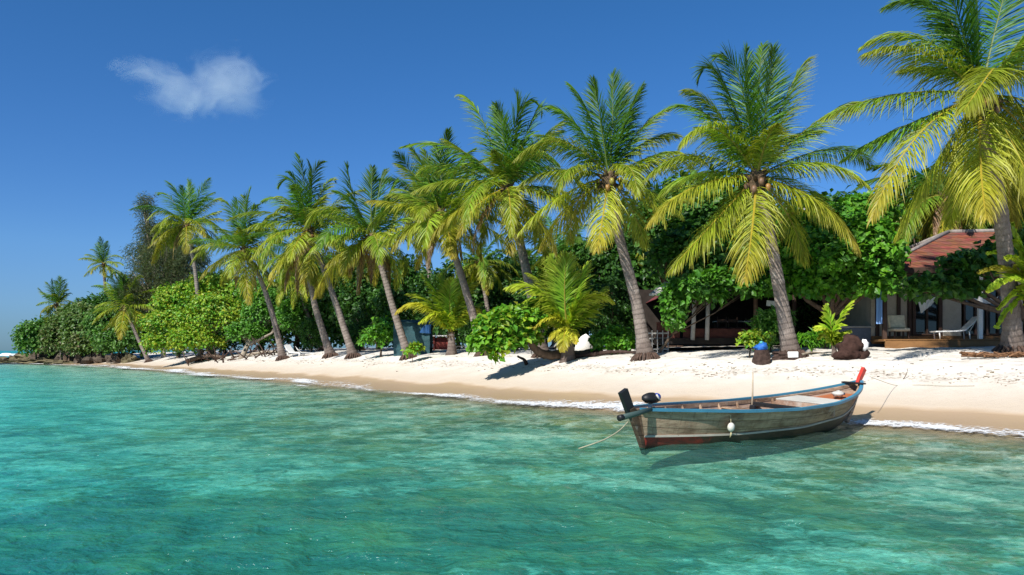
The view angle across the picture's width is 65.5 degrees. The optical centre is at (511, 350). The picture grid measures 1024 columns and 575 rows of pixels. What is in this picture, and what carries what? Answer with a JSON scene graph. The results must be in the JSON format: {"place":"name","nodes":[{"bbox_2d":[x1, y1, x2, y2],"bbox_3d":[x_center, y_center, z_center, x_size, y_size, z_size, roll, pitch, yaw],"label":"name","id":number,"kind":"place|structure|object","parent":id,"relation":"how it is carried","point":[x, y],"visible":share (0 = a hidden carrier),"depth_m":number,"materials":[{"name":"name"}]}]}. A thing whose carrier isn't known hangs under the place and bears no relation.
{"place":"outdoors","nodes":[
{"label":"outdoors","id":0,"kind":"place"},
{"bbox_2d":[0,345,1023,574],"bbox_3d":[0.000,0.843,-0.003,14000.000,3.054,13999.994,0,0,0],"label":"ground","id":1,"kind":"structure","parent":0,"point":[914,396],"depth_m":15.11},
{"bbox_2d":[8,354,30,359],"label":"reef rock","id":2,"kind":"object","parent":1,"relation":"on","point":[17,357],"visible":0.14,"depth_m":110.63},
{"bbox_2d":[6,357,53,363],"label":"reef rock","id":3,"kind":"object","parent":1,"relation":"on","point":[32,361],"visible":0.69,"depth_m":102.75,"materials":[{"name":"stone"}]},
{"bbox_2d":[10,314,52,358],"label":"headland bush","id":4,"kind":"object","parent":1,"relation":"on","point":[26,335],"visible":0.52,"depth_m":102.39,"materials":[{"name":"green plant"}]},
{"bbox_2d":[36,275,73,355],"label":"coconut palm","id":5,"kind":"object","parent":1,"relation":"on","point":[61,296],"visible":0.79,"depth_m":101.96,"materials":[{"name":"green plant"}]},
{"bbox_2d":[43,360,73,364],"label":"reef rock","id":6,"kind":"object","parent":1,"relation":"on","point":[50,362],"visible":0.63,"depth_m":97.91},
{"bbox_2d":[35,304,96,360],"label":"headland bush","id":7,"kind":"object","parent":1,"relation":"on","point":[49,335],"visible":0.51,"depth_m":98.28,"materials":[{"name":"green plant"}]},
{"bbox_2d":[39,289,113,334],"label":"headland bush","id":8,"kind":"object","parent":1,"relation":"on","point":[95,300],"visible":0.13,"depth_m":107.10,"materials":[{"name":"green plant"}]},
{"bbox_2d":[52,301,119,355],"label":"headland bush","id":9,"kind":"object","parent":1,"relation":"on","point":[71,315],"visible":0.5,"depth_m":96.29,"materials":[{"name":"green plant"}]},
{"bbox_2d":[80,350,105,363],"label":"reef rock","id":10,"kind":"object","parent":1,"relation":"on","point":[92,358],"visible":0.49,"depth_m":94.73,"materials":[{"name":"stone"}]},
{"bbox_2d":[78,236,123,294],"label":"coconut palm","id":11,"kind":"object","parent":1,"relation":"on","point":[100,259],"visible":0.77,"depth_m":111.81,"materials":[{"name":"green plant"}]},
{"bbox_2d":[105,353,124,362],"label":"reef rock","id":12,"kind":"object","parent":1,"relation":"on","point":[109,358],"visible":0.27,"depth_m":93.87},
{"bbox_2d":[77,305,157,355],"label":"headland bush","id":13,"kind":"object","parent":1,"relation":"on","point":[107,341],"visible":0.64,"depth_m":90.99,"materials":[{"name":"green plant"}]},
{"bbox_2d":[113,352,131,363],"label":"reef rock","id":14,"kind":"object","parent":1,"relation":"on","point":[117,358],"visible":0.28,"depth_m":91.10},
{"bbox_2d":[91,271,155,362],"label":"coconut palm","id":15,"kind":"object","parent":1,"relation":"on","point":[115,320],"visible":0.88,"depth_m":85.77,"materials":[{"name":"green plant"}]},
{"bbox_2d":[104,285,153,357],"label":"headland bush","id":16,"kind":"object","parent":1,"relation":"on","point":[125,315],"visible":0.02,"depth_m":92.97,"materials":[{"name":"green plant"}]},
{"bbox_2d":[120,352,140,362],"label":"reef rock","id":17,"kind":"object","parent":1,"relation":"on","point":[128,357],"visible":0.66,"depth_m":90.40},
{"bbox_2d":[111,191,212,357],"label":"casuarina tree","id":18,"kind":"object","parent":1,"relation":"on","point":[168,267],"visible":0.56,"depth_m":87.38,"materials":[{"name":"green plant"}]},
{"bbox_2d":[145,306,206,357],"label":"broadleaf tree","id":19,"kind":"object","parent":1,"relation":"on","point":[177,355],"visible":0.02,"depth_m":82.51,"materials":[{"name":"green plant"}]},
{"bbox_2d":[129,177,223,361],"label":"coconut palm","id":20,"kind":"object","parent":1,"relation":"on","point":[187,229],"visible":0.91,"depth_m":71.81,"materials":[{"name":"green plant"}]},
{"bbox_2d":[185,354,221,362],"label":"driftwood log","id":21,"kind":"object","parent":1,"relation":"on","point":[192,359],"visible":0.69,"depth_m":70.29,"materials":[{"name":"brown wood"}]},
{"bbox_2d":[137,269,271,358],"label":"shore shrub","id":22,"kind":"object","parent":1,"relation":"on","point":[213,302],"visible":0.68,"depth_m":71.10,"materials":[{"name":"green plant"}]},
{"bbox_2d":[195,320,245,354],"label":"broadleaf tree","id":23,"kind":"object","parent":1,"relation":"on","point":[231,344],"visible":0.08,"depth_m":80.28,"materials":[{"name":"green plant"}]},
{"bbox_2d":[187,186,290,360],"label":"coconut palm","id":24,"kind":"object","parent":1,"relation":"on","point":[243,254],"visible":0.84,"depth_m":57.70,"materials":[{"name":"green plant"}]},
{"bbox_2d":[181,334,296,365],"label":"root tangle","id":25,"kind":"object","parent":1,"relation":"on","point":[215,358],"visible":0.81,"depth_m":65.94,"materials":[{"name":"wood"}]},
{"bbox_2d":[231,274,289,350],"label":"broadleaf tree","id":26,"kind":"object","parent":1,"relation":"on","point":[262,344],"visible":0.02,"depth_m":75.20,"materials":[{"name":"green plant"}]},
{"bbox_2d":[221,278,307,358],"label":"shore tree","id":27,"kind":"object","parent":1,"relation":"on","point":[246,329],"visible":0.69,"depth_m":66.46,"materials":[{"name":"green plant"}]},
{"bbox_2d":[257,258,323,350],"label":"coconut palm","id":28,"kind":"object","parent":1,"relation":"on","point":[302,290],"visible":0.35,"depth_m":64.90,"materials":[{"name":"green plant"}]},
{"bbox_2d":[284,344,304,356],"bbox_3d":[-15.787,0.018,57.941,1.670,0.922,0.600,0,0,31],"label":"sun lounger","id":29,"kind":"object","parent":1,"relation":"on","point":[289,348],"visible":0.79,"depth_m":58.14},
{"bbox_2d":[258,267,335,350],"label":"broadleaf tree","id":30,"kind":"object","parent":1,"relation":"on","point":[297,344],"visible":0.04,"depth_m":71.75,"materials":[{"name":"green plant"}]},
{"bbox_2d":[225,152,370,358],"bbox_3d":[-12.828,-6.002,49.833,8.046,13.260,7.080,0,0,27],"label":"coconut palm","id":31,"kind":"object","parent":1,"relation":"on","point":[299,208],"visible":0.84,"depth_m":49.60,"materials":[{"name":"green plant"}]},
{"bbox_2d":[246,223,358,358],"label":"coconut palm","id":32,"kind":"object","parent":1,"relation":"on","point":[329,351],"visible":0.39,"depth_m":52.82,"materials":[{"name":"green plant"}]},
{"bbox_2d":[296,317,322,351],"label":"broadleaf tree","id":33,"kind":"object","parent":1,"relation":"on","point":[308,329],"visible":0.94,"depth_m":61.64,"materials":[{"name":"green plant"}]},
{"bbox_2d":[284,274,344,347],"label":"broadleaf tree","id":34,"kind":"object","parent":1,"relation":"on","point":[299,300],"visible":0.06,"depth_m":65.68,"materials":[{"name":"green plant"}]},
{"bbox_2d":[303,250,376,347],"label":"broadleaf tree","id":35,"kind":"object","parent":1,"relation":"on","point":[335,334],"visible":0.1,"depth_m":64.68,"materials":[{"name":"green plant"}]},
{"bbox_2d":[315,230,384,350],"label":"coconut palm","id":36,"kind":"object","parent":1,"relation":"on","point":[348,280],"visible":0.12,"depth_m":61.17,"materials":[{"name":"green plant"}]},
{"bbox_2d":[338,309,375,351],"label":"broadleaf tree","id":37,"kind":"object","parent":1,"relation":"on","point":[360,322],"visible":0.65,"depth_m":55.63,"materials":[{"name":"green plant"}]},
{"bbox_2d":[328,252,401,349],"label":"broadleaf tree","id":38,"kind":"object","parent":1,"relation":"on","point":[351,303],"visible":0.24,"depth_m":59.76,"materials":[{"name":"green plant"}]},
{"bbox_2d":[303,161,432,360],"bbox_3d":[-7.840,-4.992,44.178,7.152,11.242,5.827,0,0,0],"label":"coconut palm","id":39,"kind":"object","parent":1,"relation":"on","point":[348,260],"visible":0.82,"depth_m":43.86,"materials":[{"name":"green plant"}]},
{"bbox_2d":[356,315,393,356],"bbox_3d":[-7.738,-0.797,47.375,3.045,2.701,2.834,0,0,0],"label":"shrub","id":40,"kind":"object","parent":1,"relation":"on","point":[380,331],"visible":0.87,"depth_m":46.57,"materials":[{"name":"green plant"}]},
{"bbox_2d":[365,253,427,341],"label":"broadleaf tree","id":41,"kind":"object","parent":1,"relation":"on","point":[380,297],"visible":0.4,"depth_m":56.57,"materials":[{"name":"green plant"}]},
{"bbox_2d":[391,320,433,355],"bbox_3d":[-5.802,-0.773,47.125,2.400,2.200,2.750,0,0,0],"label":"tarpaulin hut","id":42,"kind":"object","parent":1,"relation":"on","point":[414,330],"visible":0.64,"depth_m":46.00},
{"bbox_2d":[400,341,425,361],"bbox_3d":[-5.209,0.113,42.030,1.401,1.358,1.002,0,0,0],"label":"plant","id":43,"kind":"object","parent":1,"relation":"on","point":[414,347],"visible":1,"depth_m":41.85,"materials":[{"name":"green plant"}]},
{"bbox_2d":[370,149,464,336],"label":"coconut palm","id":44,"kind":"object","parent":1,"relation":"on","point":[406,162],"visible":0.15,"depth_m":55.38,"materials":[{"name":"green plant"}]},
{"bbox_2d":[402,269,456,336],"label":"broadleaf tree","id":45,"kind":"object","parent":1,"relation":"on","point":[420,289],"visible":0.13,"depth_m":55.27,"materials":[{"name":"green plant"}]},
{"bbox_2d":[394,272,485,354],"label":"young palm","id":46,"kind":"object","parent":1,"relation":"on","point":[452,315],"visible":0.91,"depth_m":42.64,"materials":[{"name":"green plant"}]},
{"bbox_2d":[433,335,447,350],"bbox_3d":[-4.894,-0.481,52.000,1.700,1.005,0.600,0,0,0],"label":"red bench","id":47,"kind":"object","parent":1,"relation":"on","point":[440,343],"visible":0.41,"depth_m":52.03,"materials":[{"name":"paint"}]},
{"bbox_2d":[364,126,524,356],"bbox_3d":[-3.467,-5.264,40.070,6.595,11.452,7.276,0,0,-45],"label":"coconut palm","id":48,"kind":"object","parent":1,"relation":"on","point":[425,231],"visible":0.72,"depth_m":39.82,"materials":[{"name":"green plant"}]},
{"bbox_2d":[416,257,482,348],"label":"broadleaf tree","id":49,"kind":"object","parent":1,"relation":"on","point":[437,329],"visible":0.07,"depth_m":54.31,"materials":[{"name":"green plant"}]},
{"bbox_2d":[457,306,488,344],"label":"broadleaf tree","id":50,"kind":"object","parent":1,"relation":"on","point":[466,331],"visible":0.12,"depth_m":46.58,"materials":[{"name":"green plant"}]},
{"bbox_2d":[440,232,519,310],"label":"coconut palm","id":51,"kind":"object","parent":1,"relation":"on","point":[479,268],"visible":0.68,"depth_m":49.80,"materials":[{"name":"green plant"}]},
{"bbox_2d":[455,249,518,345],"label":"broadleaf tree","id":52,"kind":"object","parent":1,"relation":"on","point":[477,293],"visible":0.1,"depth_m":52.62,"materials":[{"name":"green plant"}]},
{"bbox_2d":[397,87,593,357],"bbox_3d":[-0.576,-5.699,35.978,8.118,12.348,7.390,0,0,31],"label":"coconut palm","id":53,"kind":"object","parent":1,"relation":"on","point":[507,172],"visible":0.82,"depth_m":35.64,"materials":[{"name":"green plant"}]},
{"bbox_2d":[477,248,536,347],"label":"broadleaf tree","id":54,"kind":"object","parent":1,"relation":"on","point":[498,299],"visible":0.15,"depth_m":51.14,"materials":[{"name":"green plant"}]},
{"bbox_2d":[504,298,525,350],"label":"broadleaf tree","id":55,"kind":"object","parent":1,"relation":"on","point":[519,301],"visible":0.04,"depth_m":43.52,"materials":[{"name":"green plant"}]},
{"bbox_2d":[511,256,552,345],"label":"broadleaf tree","id":56,"kind":"object","parent":1,"relation":"on","point":[534,273],"visible":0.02,"depth_m":49.73,"materials":[{"name":"green plant"}]},
{"bbox_2d":[465,296,602,363],"bbox_3d":[0.875,-0.855,33.495,6.638,2.921,2.460,0,0,-38],"label":"beach shrub","id":57,"kind":"object","parent":1,"relation":"on","point":[502,329],"visible":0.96,"depth_m":32.06,"materials":[{"name":"green plant"}]},
{"bbox_2d":[511,215,591,348],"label":"coconut palm","id":58,"kind":"object","parent":1,"relation":"on","point":[563,245],"visible":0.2,"depth_m":45.85,"materials":[{"name":"green plant"}]},
{"bbox_2d":[503,250,614,362],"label":"young palm","id":59,"kind":"object","parent":1,"relation":"on","point":[557,298],"visible":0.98,"depth_m":32.77,"materials":[{"name":"green plant"}]},
{"bbox_2d":[535,234,607,347],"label":"broadleaf tree","id":60,"kind":"object","parent":1,"relation":"on","point":[576,250],"visible":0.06,"depth_m":46.32,"materials":[{"name":"green plant"}]},
{"bbox_2d":[552,268,600,345],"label":"broadleaf tree","id":61,"kind":"object","parent":1,"relation":"on","point":[583,331],"visible":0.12,"depth_m":41.47,"materials":[{"name":"green plant"}]},
{"bbox_2d":[150,348,1019,385],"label":"beach debris","id":62,"kind":"object","parent":1,"relation":"on","point":[691,366],"visible":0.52,"depth_m":25.98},
{"bbox_2d":[575,350,635,357],"bbox_3d":[3.879,0.186,33.148,2.721,0.414,0.469,0,0,16],"label":"driftwood log","id":63,"kind":"object","parent":1,"relation":"on","point":[586,354],"visible":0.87,"depth_m":33.26,"materials":[{"name":"brown wood"}]},
{"bbox_2d":[512,68,708,361],"bbox_3d":[3.624,-5.146,29.904,7.266,11.246,4.129,0,0,0],"label":"coconut palm","id":64,"kind":"object","parent":1,"relation":"on","point":[606,184],"visible":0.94,"depth_m":29.86,"materials":[{"name":"green plant"}]},
{"bbox_2d":[586,274,634,335],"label":"broadleaf tree","id":65,"kind":"object","parent":1,"relation":"on","point":[621,312],"visible":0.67,"depth_m":39.48,"materials":[{"name":"green plant"}]},
{"bbox_2d":[574,235,647,333],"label":"broadleaf tree","id":66,"kind":"object","parent":1,"relation":"on","point":[601,258],"visible":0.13,"depth_m":44.44,"materials":[{"name":"green plant"}]},
{"bbox_2d":[588,324,635,351],"bbox_3d":[4.424,-0.417,34.187,2.390,1.453,1.928,0,0,0],"label":"shrub","id":67,"kind":"object","parent":1,"relation":"on","point":[612,337],"visible":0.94,"depth_m":33.70,"materials":[{"name":"green plant"}]},
{"bbox_2d":[590,224,671,314],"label":"broadleaf tree","id":68,"kind":"object","parent":1,"relation":"on","point":[653,283],"visible":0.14,"depth_m":43.84,"materials":[{"name":"green plant"}]},
{"bbox_2d":[596,191,683,346],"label":"broadleaf tree","id":69,"kind":"object","parent":1,"relation":"on","point":[629,241],"visible":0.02,"depth_m":45.90,"materials":[{"name":"green plant"}]},
{"bbox_2d":[635,330,668,351],"bbox_3d":[5.805,-0.334,33.014,1.400,1.000,0.062,0,0,0],"label":"slat fence","id":70,"kind":"object","parent":1,"relation":"on","point":[657,344],"visible":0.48,"depth_m":32.98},
{"bbox_2d":[611,176,729,346],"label":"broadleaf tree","id":71,"kind":"object","parent":1,"relation":"on","point":[657,189],"visible":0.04,"depth_m":43.29,"materials":[{"name":"green plant"}]},
{"bbox_2d":[625,188,782,347],"bbox_3d":[8.722,-3.719,35.053,7.265,7.694,6.798,0,0,0],"label":"sea almond tree","id":72,"kind":"object","parent":1,"relation":"on","point":[665,246],"visible":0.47,"depth_m":33.44,"materials":[{"name":"green plant"}]},
{"bbox_2d":[645,164,767,198],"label":"broadleaf tree","id":73,"kind":"object","parent":1,"relation":"on","point":[665,182],"visible":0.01,"depth_m":48.80,"materials":[{"name":"green plant"}]},
{"bbox_2d":[628,209,845,345],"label":"open pavilion","id":74,"kind":"structure","parent":1,"relation":"on","point":[703,332],"depth_m":40.34,"materials":[{"name":"brown wood"}]},
{"bbox_2d":[652,259,773,352],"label":"almond tree","id":75,"kind":"object","parent":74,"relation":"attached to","point":[678,296],"visible":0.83,"depth_m":31.24,"materials":[{"name":"green plant"}]},
{"bbox_2d":[735,328,775,357],"bbox_3d":[8.227,-0.171,26.908,1.396,1.149,0.975,0,0,0],"label":"shrub","id":76,"kind":"object","parent":1,"relation":"on","point":[751,338],"visible":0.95,"depth_m":26.70,"materials":[{"name":"green plant"}]},
{"bbox_2d":[641,40,878,357],"bbox_3d":[8.589,-5.143,26.457,8.805,11.069,4.595,0,0,0],"label":"coconut palm","id":77,"kind":"object","parent":1,"relation":"on","point":[759,152],"visible":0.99,"depth_m":26.29,"materials":[{"name":"green plant"}]},
{"bbox_2d":[752,341,770,364],"bbox_3d":[7.994,0.074,25.492,0.555,0.760,0.610,0,0,0],"label":"tree stump","id":78,"kind":"object","parent":1,"relation":"on","point":[761,356],"visible":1,"depth_m":25.31,"materials":[{"name":"brown wood"}]},
{"bbox_2d":[745,304,797,351],"bbox_3d":[9.423,-0.812,29.105,2.400,2.055,1.723,0,0,-29],"label":"shrub","id":79,"kind":"object","parent":1,"relation":"on","point":[764,320],"visible":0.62,"depth_m":28.66,"materials":[{"name":"green plant"}]},
{"bbox_2d":[771,351,802,359],"bbox_3d":[8.930,0.162,25.952,1.016,0.287,0.939,0,0,21],"label":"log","id":80,"kind":"object","parent":1,"relation":"on","point":[792,355],"visible":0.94,"depth_m":25.60,"materials":[{"name":"brown wood"}]},
{"bbox_2d":[786,290,821,333],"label":"broadleaf tree","id":81,"kind":"object","parent":1,"relation":"on","point":[813,318],"visible":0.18,"depth_m":39.17,"materials":[{"name":"plant"}]},
{"bbox_2d":[796,325,830,354],"bbox_3d":[10.188,-0.294,26.958,1.816,1.137,1.296,0,0,0],"label":"shrub","id":82,"kind":"object","parent":1,"relation":"on","point":[810,340],"visible":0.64,"depth_m":26.73,"materials":[{"name":"green plant"}]},
{"bbox_2d":[787,188,851,206],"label":"broadleaf tree","id":83,"kind":"object","parent":1,"relation":"on","point":[825,193],"depth_m":47.17,"materials":[{"name":"green plant"}]},
{"bbox_2d":[754,190,911,347],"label":"sea almond tree","id":84,"kind":"object","parent":1,"relation":"on","point":[827,276],"visible":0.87,"depth_m":29.21,"materials":[{"name":"green plant"}]},
{"bbox_2d":[812,300,853,356],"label":"young palm","id":85,"kind":"object","parent":1,"relation":"on","point":[830,328],"visible":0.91,"depth_m":25.54,"materials":[{"name":"green plant"}]},
{"bbox_2d":[832,334,869,359],"bbox_3d":[10.495,-0.047,24.762,1.175,0.953,0.720,0,0,0],"label":"rock","id":86,"kind":"object","parent":1,"relation":"on","point":[851,347],"visible":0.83,"depth_m":24.55,"materials":[{"name":"stone"}]},
{"bbox_2d":[838,326,882,346],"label":"wall","id":87,"kind":"structure","parent":1,"relation":"on","point":[862,332],"depth_m":31.15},
{"bbox_2d":[823,180,905,207],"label":"broadleaf tree","id":88,"kind":"object","parent":1,"relation":"on","point":[835,196],"visible":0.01,"depth_m":45.54,"materials":[{"name":"green plant"}]},
{"bbox_2d":[891,167,947,243],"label":"broadleaf tree","id":89,"kind":"object","parent":1,"relation":"on","point":[913,236],"visible":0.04,"depth_m":44.51,"materials":[{"name":"green plant"}]},
{"bbox_2d":[819,0,1023,352],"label":"coconut palm","id":90,"kind":"object","parent":1,"relation":"on","point":[981,105],"visible":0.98,"depth_m":22.27,"materials":[{"name":"green plant"}]},
{"bbox_2d":[836,229,1023,348],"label":"bungalow","id":91,"kind":"object","parent":1,"relation":"on","point":[924,320],"visible":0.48,"depth_m":30.81,"materials":[{"name":"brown wood"}]},
{"bbox_2d":[876,291,881,323],"bbox_3d":[13.652,-1.739,29.600,0.240,1.500,0.059,0,0,0],"label":"hanging curtain","id":92,"kind":"object","parent":91,"relation":"hanging from","point":[878,310],"visible":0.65,"depth_m":29.61,"materials":[{"name":"blue fabric"}]},
{"bbox_2d":[887,315,909,338],"bbox_3d":[14.663,-0.890,30.200,0.620,0.931,0.552,0,0,0],"label":"deck chair","id":93,"kind":"object","parent":91,"relation":"on","point":[896,323],"visible":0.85,"depth_m":30.30,"materials":[{"name":"fabric"}]},
{"bbox_2d":[916,295,938,334],"bbox_3d":[16.111,-1.705,30.934,0.990,2.230,0.105,0,0,6],"label":"sliding door","id":94,"kind":"structure","parent":91,"relation":"in","point":[926,321],"depth_m":30.96,"materials":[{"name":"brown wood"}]},
{"bbox_2d":[930,316,976,338],"bbox_3d":[16.561,-0.847,29.823,1.536,0.849,0.552,0,0,6],"label":"sun lounger","id":95,"kind":"object","parent":91,"relation":"on","point":[969,323],"visible":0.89,"depth_m":29.63,"materials":[{"name":"plastic"}]},
{"bbox_2d":[963,278,1001,334],"bbox_3d":[18.299,-1.705,30.704,1.710,2.230,0.105,0,0,6],"label":"sliding door","id":96,"kind":"structure","parent":91,"relation":"in","point":[990,319],"depth_m":30.72,"materials":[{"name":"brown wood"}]},
{"bbox_2d":[850,156,1019,335],"bbox_3d":[18.543,-4.405,34.121,5.383,8.661,7.260,0,0,-40],"label":"coconut palm","id":97,"kind":"object","parent":1,"relation":"on","point":[932,221],"visible":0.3,"depth_m":33.89,"materials":[{"name":"green plant"}]},
{"bbox_2d":[893,218,1023,323],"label":"sea almond tree","id":98,"kind":"object","parent":1,"relation":"on","point":[959,281],"visible":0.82,"depth_m":26.28,"materials":[{"name":"green plant"}]},
{"bbox_2d":[923,151,1023,229],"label":"broadleaf tree","id":99,"kind":"object","parent":1,"relation":"on","point":[989,227],"visible":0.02,"depth_m":43.48,"materials":[{"name":"green plant"}]},
{"bbox_2d":[930,114,1023,220],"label":"coconut palm","id":100,"kind":"object","parent":1,"relation":"on","point":[1008,174],"visible":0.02,"depth_m":39.08,"materials":[{"name":"green plant"}]},
{"bbox_2d":[959,351,1023,357],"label":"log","id":101,"kind":"object","parent":1,"relation":"on","point":[1016,354],"visible":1,"depth_m":22.52,"materials":[{"name":"wood"}]},
{"bbox_2d":[977,221,1023,328],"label":"young palm","id":102,"kind":"object","parent":1,"relation":"on","point":[1013,273],"visible":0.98,"depth_m":23.49,"materials":[{"name":"green plant"}]},
{"bbox_2d":[0,351,1023,574],"bbox_3d":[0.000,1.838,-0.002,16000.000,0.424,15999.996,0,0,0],"label":"sea","id":103,"kind":"structure","parent":0,"point":[317,562],"depth_m":8.63,"materials":[{"name":"liquid"}]},
{"bbox_2d":[20,363,1023,437],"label":"sea foam","id":104,"kind":"object","parent":103,"relation":"on","point":[610,404],"visible":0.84,"depth_m":23.53,"materials":[{"name":"white"}]},
{"bbox_2d":[578,421,628,448],"bbox_3d":[1.624,1.458,13.614,0.976,0.448,0.256,0,0,-22],"label":"stern rope","id":105,"kind":"object","parent":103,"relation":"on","point":[605,438],"visible":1,"depth_m":13.52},
{"bbox_2d":[617,367,866,454],"bbox_3d":[4.912,1.143,16.071,8.429,1.516,1.761,0,3,-38],"label":"wooden boat","id":106,"kind":"object","parent":103,"relation":"on","point":[786,416],"visible":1,"depth_m":15.08,"materials":[{"name":"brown wood"}]},
{"bbox_2d":[0,0,1023,350],"label":"sky","id":107,"kind":"structure","parent":0,"point":[103,103],"materials":[{"name":"blue"}]},
{"bbox_2d":[575,334,592,350],"bbox_3d":[3.330,-0.347,36.992,0.884,0.863,0.218,0,0,-7],"label":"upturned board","id":108,"kind":"object","parent":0,"point":[584,344],"visible":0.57,"depth_m":36.92,"materials":[{"name":"white wood"}]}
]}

